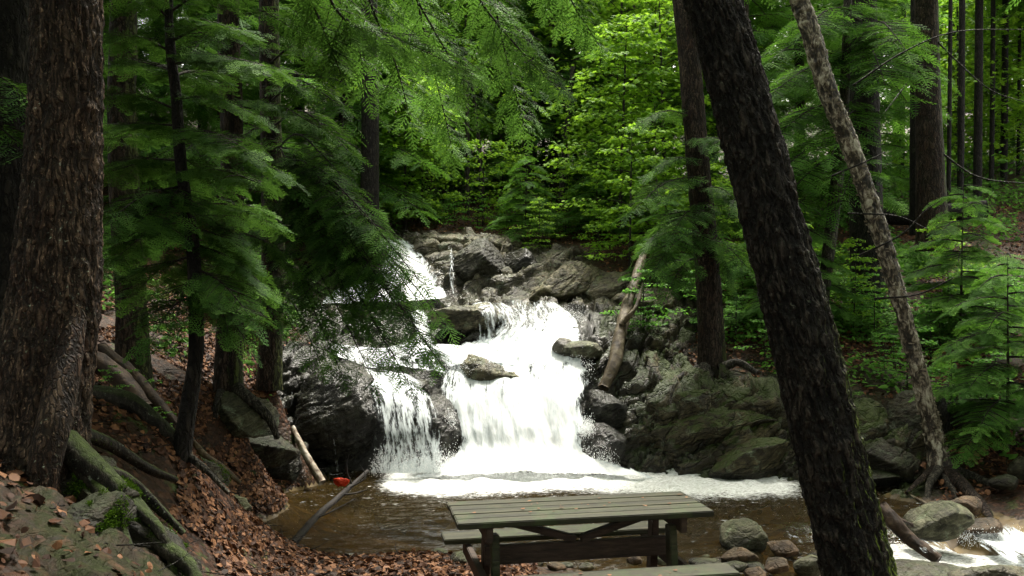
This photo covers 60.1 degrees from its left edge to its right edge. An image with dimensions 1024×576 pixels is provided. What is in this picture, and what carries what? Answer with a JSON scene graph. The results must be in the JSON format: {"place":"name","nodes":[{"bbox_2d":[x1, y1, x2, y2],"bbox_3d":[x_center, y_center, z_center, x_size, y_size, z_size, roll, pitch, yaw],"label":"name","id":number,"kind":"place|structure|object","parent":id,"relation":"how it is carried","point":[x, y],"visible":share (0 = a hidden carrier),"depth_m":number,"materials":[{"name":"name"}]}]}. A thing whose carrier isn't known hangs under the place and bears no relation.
{"place":"outdoors","nodes":[
{"label":"outdoors","id":0,"kind":"place"},
{"bbox_2d":[0,85,1023,575],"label":"ground","id":1,"kind":"structure","parent":0,"point":[70,537],"depth_m":9.66,"materials":[{"name":"soil"}]},
{"bbox_2d":[0,0,28,317],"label":"dark tree","id":2,"kind":"object","parent":1,"relation":"on","point":[14,46],"visible":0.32,"depth_m":7.02,"materials":[{"name":"brown plant"}]},
{"bbox_2d":[0,0,202,575],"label":"oak tree","id":3,"kind":"object","parent":1,"relation":"on","point":[50,318],"visible":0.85,"depth_m":4.71,"materials":[{"name":"brown plant"}]},
{"bbox_2d":[63,440,231,575],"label":"moss","id":4,"kind":"object","parent":3,"relation":"on","point":[109,520],"visible":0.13,"depth_m":4.43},
{"bbox_2d":[67,490,137,535],"bbox_3d":[-2.063,1.173,4.328,0.335,0.308,0.408,0,0,9],"label":"boulder","id":5,"kind":"object","parent":1,"relation":"on","point":[96,511],"visible":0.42,"depth_m":4.34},
{"bbox_2d":[95,351,152,407],"bbox_3d":[-3.487,0.705,7.481,1.242,0.679,0.191,0,0,30],"label":"rotting log","id":6,"kind":"object","parent":1,"relation":"on","point":[103,361],"visible":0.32,"depth_m":7.31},
{"bbox_2d":[106,0,155,390],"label":"straight tree","id":7,"kind":"object","parent":1,"relation":"on","point":[123,344],"visible":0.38,"depth_m":8.88,"materials":[{"name":"brown plant"}]},
{"bbox_2d":[76,485,186,551],"bbox_3d":[-1.952,1.287,4.579,0.687,0.521,0.389,0,0,0],"label":"boulder","id":8,"kind":"object","parent":1,"relation":"on","point":[138,531],"visible":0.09,"depth_m":4.42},
{"bbox_2d":[92,385,174,445],"bbox_3d":[-2.835,0.959,6.498,0.931,0.544,0.148,0,0,0],"label":"rotting log","id":9,"kind":"object","parent":1,"relation":"on","point":[140,407],"visible":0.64,"depth_m":6.45,"materials":[{"name":"wood"}]},
{"bbox_2d":[98,343,176,427],"bbox_3d":[-3.324,0.861,7.921,1.157,0.713,0.138,0,0,32],"label":"rotting log","id":10,"kind":"object","parent":1,"relation":"on","point":[156,400],"visible":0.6,"depth_m":7.85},
{"bbox_2d":[102,0,219,202],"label":"hemlock tree","id":11,"kind":"object","parent":1,"relation":"on","point":[165,88],"visible":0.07,"depth_m":16.40,"materials":[{"name":"green plant"}]},
{"bbox_2d":[102,0,309,494],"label":"young hemlock","id":12,"kind":"object","parent":1,"relation":"on","point":[195,275],"visible":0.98,"depth_m":6.51,"materials":[{"name":"green plant"}]},
{"bbox_2d":[103,0,326,175],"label":"hemlock tree","id":13,"kind":"object","parent":1,"relation":"on","point":[191,14],"visible":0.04,"depth_m":19.56,"materials":[{"name":"green plant"}]},
{"bbox_2d":[103,0,393,230],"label":"hemlock tree","id":14,"kind":"object","parent":1,"relation":"on","point":[165,99],"visible":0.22,"depth_m":17.05,"materials":[{"name":"green plant"}]},
{"bbox_2d":[219,391,279,437],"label":"boulder","id":15,"kind":"object","parent":1,"relation":"on","point":[239,417],"visible":0.59,"depth_m":9.70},
{"bbox_2d":[153,0,339,439],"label":"tall hemlock","id":16,"kind":"object","parent":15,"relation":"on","point":[228,372],"visible":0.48,"depth_m":9.86,"materials":[{"name":"green plant"}]},
{"bbox_2d":[248,435,300,468],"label":"boulder","id":17,"kind":"object","parent":1,"relation":"on","point":[271,451],"visible":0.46,"depth_m":10.25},
{"bbox_2d":[139,0,473,210],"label":"hemlock tree","id":18,"kind":"object","parent":1,"relation":"on","point":[302,107],"visible":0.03,"depth_m":21.36,"materials":[{"name":"green plant"}]},
{"bbox_2d":[211,0,463,411],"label":"sweeping hemlock","id":19,"kind":"object","parent":1,"relation":"on","point":[328,232],"visible":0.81,"depth_m":9.85,"materials":[{"name":"green plant"}]},
{"bbox_2d":[203,0,477,226],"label":"hemlock tree","id":20,"kind":"object","parent":1,"relation":"on","point":[341,121],"visible":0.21,"depth_m":18.85,"materials":[{"name":"green plant"}]},
{"bbox_2d":[249,0,468,216],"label":"maple tree","id":21,"kind":"object","parent":1,"relation":"on","point":[395,145],"visible":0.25,"depth_m":19.34,"materials":[{"name":"green plant"}]},
{"bbox_2d":[345,55,472,229],"bbox_3d":[-2.284,-3.219,19.897,2.845,4.239,3.224,0,0,-40],"label":"maple tree","id":22,"kind":"object","parent":1,"relation":"on","point":[405,178],"visible":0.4,"depth_m":19.89,"materials":[{"name":"green plant"}]},
{"bbox_2d":[383,131,469,225],"bbox_3d":[-2.126,-2.427,20.578,2.294,2.451,1.770,0,0,16],"label":"maple bush","id":23,"kind":"object","parent":1,"relation":"on","point":[419,185],"visible":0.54,"depth_m":20.55,"materials":[{"name":"green plant"}]},
{"bbox_2d":[279,301,604,476],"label":"cliff","id":24,"kind":"structure","parent":1,"relation":"on","point":[588,328],"depth_m":12.89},
{"bbox_2d":[337,310,446,372],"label":"waterfall","id":25,"kind":"structure","parent":24,"relation":"on","point":[355,354],"depth_m":13.28,"materials":[{"name":"white liquid"}]},
{"bbox_2d":[367,369,442,472],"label":"waterfall","id":26,"kind":"structure","parent":24,"relation":"on","point":[387,387],"depth_m":11.50,"materials":[{"name":"white liquid"}]},
{"bbox_2d":[419,394,461,465],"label":"boulder","id":27,"kind":"object","parent":24,"relation":"on","point":[442,404],"visible":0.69,"depth_m":11.71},
{"bbox_2d":[427,302,505,336],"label":"boulder","id":28,"kind":"object","parent":24,"relation":"on","point":[465,320],"visible":0.63,"depth_m":13.81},
{"bbox_2d":[457,354,518,392],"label":"boulder","id":29,"kind":"object","parent":24,"relation":"on","point":[479,371],"visible":0.56,"depth_m":12.62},
{"bbox_2d":[414,300,651,477],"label":"waterfall","id":30,"kind":"structure","parent":24,"relation":"on","point":[527,410],"depth_m":12.12,"materials":[{"name":"white liquid"}]},
{"bbox_2d":[433,344,515,365],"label":"waterfall","id":31,"kind":"structure","parent":30,"relation":"on","point":[450,349],"depth_m":13.08,"materials":[{"name":"white liquid"}]},
{"bbox_2d":[563,341,602,358],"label":"boulder","id":32,"kind":"object","parent":24,"relation":"on","point":[584,349],"visible":0.96,"depth_m":13.01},
{"bbox_2d":[584,389,627,429],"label":"boulder","id":33,"kind":"object","parent":24,"relation":"on","point":[601,406],"visible":0.8,"depth_m":12.15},
{"bbox_2d":[354,0,543,198],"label":"hemlock tree","id":34,"kind":"object","parent":1,"relation":"on","point":[490,108],"visible":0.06,"depth_m":24.87,"materials":[{"name":"green plant"}]},
{"bbox_2d":[399,234,527,250],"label":"boulder","id":35,"kind":"object","parent":1,"relation":"on","point":[460,238],"visible":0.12,"depth_m":17.86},
{"bbox_2d":[484,155,566,241],"bbox_3d":[0.357,-1.813,18.533,1.713,1.984,1.910,0,0,-19],"label":"hemlock sapling","id":36,"kind":"object","parent":35,"relation":"on","point":[530,196],"visible":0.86,"depth_m":18.59,"materials":[{"name":"green plant"}]},
{"bbox_2d":[395,0,547,200],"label":"maple tree","id":37,"kind":"object","parent":1,"relation":"on","point":[493,113],"visible":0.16,"depth_m":23.84,"materials":[{"name":"green plant"}]},
{"bbox_2d":[440,139,521,226],"bbox_3d":[-0.606,-2.332,20.157,2.130,2.276,1.644,0,0,-21],"label":"maple bush","id":38,"kind":"object","parent":1,"relation":"on","point":[483,165],"visible":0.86,"depth_m":20.11,"materials":[{"name":"green plant"}]},
{"bbox_2d":[284,227,691,319],"bbox_3d":[-0.654,-0.288,17.062,7.422,2.012,4.200,0,0,0],"label":"rock ledge","id":39,"kind":"object","parent":1,"relation":"on","point":[508,286],"visible":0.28,"depth_m":16.34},
{"bbox_2d":[323,239,445,302],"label":"waterfall","id":40,"kind":"structure","parent":39,"relation":"on","point":[439,292],"depth_m":16.52,"materials":[{"name":"white liquid"}]},
{"bbox_2d":[278,0,612,249],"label":"overhanging hemlock","id":41,"kind":"object","parent":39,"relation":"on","point":[367,26],"visible":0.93,"depth_m":10.92,"materials":[{"name":"green plant"}]},
{"bbox_2d":[449,237,505,282],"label":"boulder","id":42,"kind":"object","parent":39,"relation":"on","point":[483,257],"visible":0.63,"depth_m":16.49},
{"bbox_2d":[503,248,537,272],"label":"boulder","id":43,"kind":"object","parent":39,"relation":"on","point":[517,260],"visible":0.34,"depth_m":16.73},
{"bbox_2d":[400,0,615,189],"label":"tree","id":44,"kind":"object","parent":1,"relation":"on","point":[494,97],"visible":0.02,"depth_m":26.97,"materials":[{"name":"green plant"}]},
{"bbox_2d":[0,147,1023,575],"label":"fallen leaves","id":45,"kind":"object","parent":1,"relation":"on","point":[254,539],"depth_m":7.42,"materials":[{"name":"plant"}]},
{"bbox_2d":[436,0,590,202],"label":"maple tree","id":46,"kind":"object","parent":1,"relation":"on","point":[501,137],"visible":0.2,"depth_m":23.84,"materials":[{"name":"green plant"}]},
{"bbox_2d":[489,133,558,226],"bbox_3d":[0.210,-2.419,20.427,1.770,2.451,2.294,0,0,-28],"label":"maple bush","id":47,"kind":"object","parent":1,"relation":"on","point":[516,158],"visible":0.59,"depth_m":20.42,"materials":[{"name":"green plant"}]},
{"bbox_2d":[522,30,535,202],"bbox_3d":[0.442,-4.157,23.000,0.400,4.990,0.394,0,0,0],"label":"black tree","id":48,"kind":"object","parent":1,"relation":"on","point":[531,141],"visible":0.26,"depth_m":22.85,"materials":[{"name":"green plant"}]},
{"bbox_2d":[473,0,608,195],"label":"maple tree","id":49,"kind":"object","parent":1,"relation":"on","point":[543,104],"visible":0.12,"depth_m":24.84,"materials":[{"name":"green plant"}]},
{"bbox_2d":[457,0,657,202],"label":"hemlock tree","id":50,"kind":"object","parent":1,"relation":"on","point":[551,134],"visible":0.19,"depth_m":23.89,"materials":[{"name":"green plant"}]},
{"bbox_2d":[102,159,1023,458],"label":"undergrowth","id":51,"kind":"object","parent":1,"relation":"on","point":[910,261],"visible":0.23,"depth_m":15.57,"materials":[{"name":"green plant"}]},
{"bbox_2d":[105,83,1023,206],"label":"undergrowth","id":52,"kind":"object","parent":1,"relation":"on","point":[895,189],"visible":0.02,"depth_m":25.57,"materials":[{"name":"green plant"}]},
{"bbox_2d":[529,260,604,303],"bbox_3d":[0.861,0.029,16.091,1.431,1.067,1.342,0,0,-42],"label":"boulder","id":53,"kind":"object","parent":1,"relation":"on","point":[569,280],"visible":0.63,"depth_m":15.60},
{"bbox_2d":[535,158,602,234],"bbox_3d":[1.237,-1.966,19.483,1.803,1.926,1.391,0,0,-39],"label":"maple bush","id":54,"kind":"object","parent":1,"relation":"on","point":[566,197],"visible":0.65,"depth_m":19.44,"materials":[{"name":"green plant"}]},
{"bbox_2d":[495,0,679,197],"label":"tree","id":55,"kind":"object","parent":1,"relation":"on","point":[569,60],"visible":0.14,"depth_m":24.64,"materials":[{"name":"green plant"}]},
{"bbox_2d":[441,491,740,575],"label":"picnic table","id":56,"kind":"object","parent":1,"relation":"on","point":[625,514],"visible":1,"depth_m":6.03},
{"bbox_2d":[551,145,649,236],"bbox_3d":[1.941,-1.988,19.032,2.157,2.240,1.934,0,0,13],"label":"hemlock sapling","id":57,"kind":"object","parent":1,"relation":"on","point":[576,209],"visible":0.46,"depth_m":18.90,"materials":[{"name":"green plant"}]},
{"bbox_2d":[497,0,706,207],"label":"maple tree","id":58,"kind":"object","parent":1,"relation":"on","point":[582,88],"visible":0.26,"depth_m":20.96,"materials":[{"name":"green plant"}]},
{"bbox_2d":[516,0,711,187],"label":"maple tree","id":59,"kind":"object","parent":1,"relation":"on","point":[583,62],"visible":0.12,"depth_m":23.74,"materials":[{"name":"green plant"}]},
{"bbox_2d":[584,271,645,300],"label":"boulder","id":60,"kind":"object","parent":1,"relation":"on","point":[608,285],"visible":0.43,"depth_m":15.54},
{"bbox_2d":[551,123,690,268],"bbox_3d":[2.173,-1.583,16.599,2.786,2.976,2.149,0,0,27],"label":"maple bush","id":61,"kind":"object","parent":1,"relation":"on","point":[629,160],"visible":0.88,"depth_m":16.56,"materials":[{"name":"green plant"}]},
{"bbox_2d":[542,12,715,241],"bbox_3d":[2.405,-3.216,18.567,3.740,4.916,3.300,0,0,-10],"label":"maple tree","id":62,"kind":"object","parent":1,"relation":"on","point":[654,41],"visible":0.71,"depth_m":18.32,"materials":[{"name":"green plant"}]},
{"bbox_2d":[259,475,1023,574],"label":"stream bed","id":63,"kind":"object","parent":1,"relation":"on","point":[976,548],"visible":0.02,"depth_m":9.08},
{"bbox_2d":[290,456,368,543],"bbox_3d":[-1.822,2.166,9.440,0.324,0.544,2.331,0,0,7],"label":"dead branch","id":64,"kind":"object","parent":63,"relation":"on","point":[312,521],"visible":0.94,"depth_m":9.33,"materials":[{"name":"brown wood"}]},
{"bbox_2d":[719,518,768,550],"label":"boulder","id":65,"kind":"object","parent":63,"relation":"on","point":[748,534],"visible":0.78,"depth_m":8.28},
{"bbox_2d":[903,500,974,541],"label":"boulder","id":66,"kind":"object","parent":63,"relation":"on","point":[940,521],"visible":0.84,"depth_m":8.76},
{"bbox_2d":[947,564,1023,575],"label":"boulder","id":67,"kind":"object","parent":63,"relation":"on","point":[998,570],"visible":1,"depth_m":7.27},
{"bbox_2d":[972,527,1023,563],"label":"waterfall","id":68,"kind":"structure","parent":63,"relation":"on","point":[1008,548],"depth_m":8.79,"materials":[{"name":"white liquid"}]},
{"bbox_2d":[570,0,715,213],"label":"maple tree","id":69,"kind":"object","parent":1,"relation":"on","point":[655,4],"visible":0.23,"depth_m":20.71,"materials":[{"name":"green plant"}]},
{"bbox_2d":[571,0,733,232],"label":"maple tree","id":70,"kind":"object","parent":1,"relation":"on","point":[661,30],"visible":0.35,"depth_m":18.76,"materials":[{"name":"green plant"}]},
{"bbox_2d":[582,102,731,245],"bbox_3d":[2.893,-1.977,17.389,3.114,3.326,2.402,0,0,38],"label":"maple bush","id":71,"kind":"object","parent":1,"relation":"on","point":[651,132],"visible":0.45,"depth_m":17.40,"materials":[{"name":"green plant"}]},
{"bbox_2d":[618,196,724,295],"bbox_3d":[2.820,-0.682,15.627,1.848,1.920,1.658,0,0,13],"label":"hemlock sapling","id":72,"kind":"object","parent":1,"relation":"on","point":[665,210],"visible":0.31,"depth_m":15.51,"materials":[{"name":"green plant"}]},
{"bbox_2d":[591,300,925,498],"bbox_3d":[3.209,1.663,12.628,4.370,2.971,4.846,0,0,0],"label":"rock outcrop","id":73,"kind":"object","parent":1,"relation":"on","point":[645,388],"visible":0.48,"depth_m":12.16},
{"bbox_2d":[577,422,626,465],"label":"boulder","id":74,"kind":"object","parent":73,"relation":"on","point":[604,435],"visible":0.66,"depth_m":11.65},
{"bbox_2d":[598,252,646,391],"bbox_3d":[1.877,0.396,13.716,0.385,2.161,2.725,0,0,21],"label":"fallen log","id":75,"kind":"object","parent":73,"relation":"on","point":[624,317],"visible":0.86,"depth_m":13.14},
{"bbox_2d":[612,287,674,315],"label":"boulder","id":76,"kind":"object","parent":73,"relation":"on","point":[618,298],"visible":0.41,"depth_m":14.77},
{"bbox_2d":[672,389,710,419],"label":"boulder","id":77,"kind":"object","parent":73,"relation":"on","point":[689,403],"visible":0.63,"depth_m":11.95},
{"bbox_2d":[612,0,774,425],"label":"bank hemlock","id":78,"kind":"object","parent":73,"relation":"on","point":[701,212],"visible":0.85,"depth_m":13.20,"materials":[{"name":"green plant"}]},
{"bbox_2d":[653,406,776,447],"bbox_3d":[2.727,1.896,12.063,1.704,0.560,0.752,0,0,0],"label":"boulder","id":79,"kind":"object","parent":73,"relation":"on","point":[720,421],"visible":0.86,"depth_m":11.79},
{"bbox_2d":[708,437,788,479],"bbox_3d":[3.049,2.258,11.416,0.918,0.626,0.680,0,0,28],"label":"boulder","id":80,"kind":"object","parent":73,"relation":"on","point":[752,458],"visible":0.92,"depth_m":11.32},
{"bbox_2d":[615,0,908,215],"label":"hemlock tree","id":81,"kind":"object","parent":1,"relation":"on","point":[763,34],"visible":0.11,"depth_m":19.97,"materials":[{"name":"green plant"}]},
{"bbox_2d":[683,0,897,575],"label":"leaning tree","id":82,"kind":"object","parent":1,"relation":"on","point":[844,509],"visible":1,"depth_m":4.45,"materials":[{"name":"brown plant"}]},
{"bbox_2d":[724,167,869,328],"bbox_3d":[4.525,-0.591,14.654,2.487,2.880,2.773,0,0,38],"label":"hemlock sapling","id":83,"kind":"object","parent":1,"relation":"on","point":[815,235],"visible":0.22,"depth_m":14.30,"materials":[{"name":"green plant"}]},
{"bbox_2d":[663,0,958,211],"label":"hemlock tree","id":84,"kind":"object","parent":1,"relation":"on","point":[902,4],"visible":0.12,"depth_m":22.52,"materials":[{"name":"green plant"}]},
{"bbox_2d":[820,0,851,298],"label":"slim tree","id":85,"kind":"object","parent":1,"relation":"on","point":[828,252],"visible":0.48,"depth_m":14.47,"materials":[{"name":"brown plant"}]},
{"bbox_2d":[744,0,950,307],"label":"dark hemlock","id":86,"kind":"object","parent":1,"relation":"on","point":[867,55],"visible":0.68,"depth_m":14.13,"materials":[{"name":"green plant"}]},
{"bbox_2d":[831,237,891,328],"bbox_3d":[5.652,0.007,14.654,1.264,1.751,1.639,0,0,-32],"label":"sapling","id":87,"kind":"object","parent":1,"relation":"on","point":[863,259],"visible":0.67,"depth_m":14.56,"materials":[{"name":"green plant"}]},
{"bbox_2d":[775,0,990,209],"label":"hemlock tree","id":88,"kind":"object","parent":1,"relation":"on","point":[886,146],"visible":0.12,"depth_m":21.84,"materials":[{"name":"green plant"}]},
{"bbox_2d":[865,437,922,485],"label":"boulder","id":89,"kind":"object","parent":1,"relation":"on","point":[883,454],"visible":0.56,"depth_m":10.83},
{"bbox_2d":[789,0,1023,517],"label":"shaggy birch","id":90,"kind":"object","parent":1,"relation":"on","point":[855,160],"visible":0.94,"depth_m":10.71,"materials":[{"name":"brown plant"}]},
{"bbox_2d":[863,318,957,392],"bbox_3d":[5.446,1.069,12.216,1.429,1.388,0.822,0,0,41],"label":"maple seedling","id":91,"kind":"object","parent":1,"relation":"on","point":[926,342],"visible":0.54,"depth_m":12.26,"materials":[{"name":"green plant"}]},
{"bbox_2d":[909,0,915,234],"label":"black tree","id":92,"kind":"object","parent":1,"relation":"on","point":[912,165],"visible":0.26,"depth_m":17.94,"materials":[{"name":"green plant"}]},
{"bbox_2d":[847,200,988,224],"bbox_3d":[9.328,-1.721,20.461,2.968,0.543,0.493,0,0,20],"label":"fallen log","id":93,"kind":"object","parent":1,"relation":"on","point":[891,220],"visible":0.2,"depth_m":20.10,"materials":[{"name":"brown plant"}]},
{"bbox_2d":[886,386,951,448],"bbox_3d":[5.196,1.807,11.530,0.902,1.082,0.873,0,0,-41],"label":"boulder","id":94,"kind":"object","parent":1,"relation":"on","point":[903,412],"visible":0.38,"depth_m":11.34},
{"bbox_2d":[877,0,1009,170],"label":"maple tree","id":95,"kind":"object","parent":1,"relation":"on","point":[953,74],"visible":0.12,"depth_m":26.16,"materials":[{"name":"green plant"}]},
{"bbox_2d":[865,184,1023,361],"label":"hemlock sapling","id":96,"kind":"object","parent":1,"relation":"on","point":[949,256],"visible":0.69,"depth_m":13.71,"materials":[{"name":"green plant"}]},
{"bbox_2d":[946,0,952,203],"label":"distant trunk","id":97,"kind":"object","parent":1,"relation":"on","point":[949,110],"visible":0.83,"depth_m":20.96,"materials":[{"name":"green plant"}]},
{"bbox_2d":[881,0,1023,250],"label":"greyish tree","id":98,"kind":"object","parent":1,"relation":"on","point":[930,177],"visible":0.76,"depth_m":16.80,"materials":[{"name":"brown plant"}]},
{"bbox_2d":[883,0,1023,179],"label":"maple tree","id":99,"kind":"object","parent":1,"relation":"on","point":[968,23],"visible":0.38,"depth_m":24.84,"materials":[{"name":"green plant"}]},
{"bbox_2d":[957,0,965,201],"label":"distant trunk","id":100,"kind":"object","parent":1,"relation":"on","point":[961,116],"visible":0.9,"depth_m":21.94,"materials":[{"name":"brown plant"}]},
{"bbox_2d":[908,252,1023,468],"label":"hemlock sapling","id":101,"kind":"object","parent":1,"relation":"on","point":[986,421],"visible":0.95,"depth_m":10.74,"materials":[{"name":"green plant"}]},
{"bbox_2d":[973,0,983,200],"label":"distant trunk","id":102,"kind":"object","parent":1,"relation":"on","point":[978,112],"visible":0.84,"depth_m":22.92,"materials":[{"name":"brown plant"}]},
{"bbox_2d":[939,0,1023,164],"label":"maple tree","id":103,"kind":"object","parent":1,"relation":"on","point":[999,44],"visible":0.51,"depth_m":25.14,"materials":[{"name":"green plant"}]},
{"bbox_2d":[941,1,1023,158],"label":"maple tree","id":104,"kind":"object","parent":1,"relation":"on","point":[1010,75],"visible":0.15,"depth_m":26.93,"materials":[{"name":"green plant"}]},
{"bbox_2d":[989,0,995,190],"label":"distant trunk","id":105,"kind":"object","parent":1,"relation":"on","point":[992,112],"visible":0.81,"depth_m":23.95,"materials":[{"name":"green plant"}]},
{"bbox_2d":[1000,0,1008,183],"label":"distant trunk","id":106,"kind":"object","parent":1,"relation":"on","point":[1004,115],"visible":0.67,"depth_m":24.93,"materials":[{"name":"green plant"}]},
{"bbox_2d":[264,468,997,575],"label":"pool water","id":107,"kind":"structure","parent":0,"point":[388,512],"depth_m":9.93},
{"bbox_2d":[294,365,375,463],"bbox_3d":[-2.407,1.794,12.071,1.192,1.474,1.033,0,0,0],"label":"boulder","id":108,"kind":"object","parent":107,"relation":"in","point":[333,423],"visible":0.78,"depth_m":11.68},
{"bbox_2d":[370,260,1023,546],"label":"spray","id":109,"kind":"object","parent":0,"point":[584,429],"visible":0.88,"depth_m":11.33,"materials":[{"name":"white"}]},
{"bbox_2d":[796,544,1023,567],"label":"stream water","id":110,"kind":"structure","parent":0,"point":[902,551],"depth_m":8.71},
{"bbox_2d":[880,501,941,561],"bbox_3d":[3.797,2.314,8.445,0.599,0.501,0.270,0,0,39],"label":"driftwood","id":111,"kind":"object","parent":110,"relation":"in","point":[899,528],"visible":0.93,"depth_m":8.38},
{"bbox_2d":[895,559,966,575],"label":"boulder","id":112,"kind":"object","parent":110,"relation":"in","point":[907,567],"visible":0.64,"depth_m":7.62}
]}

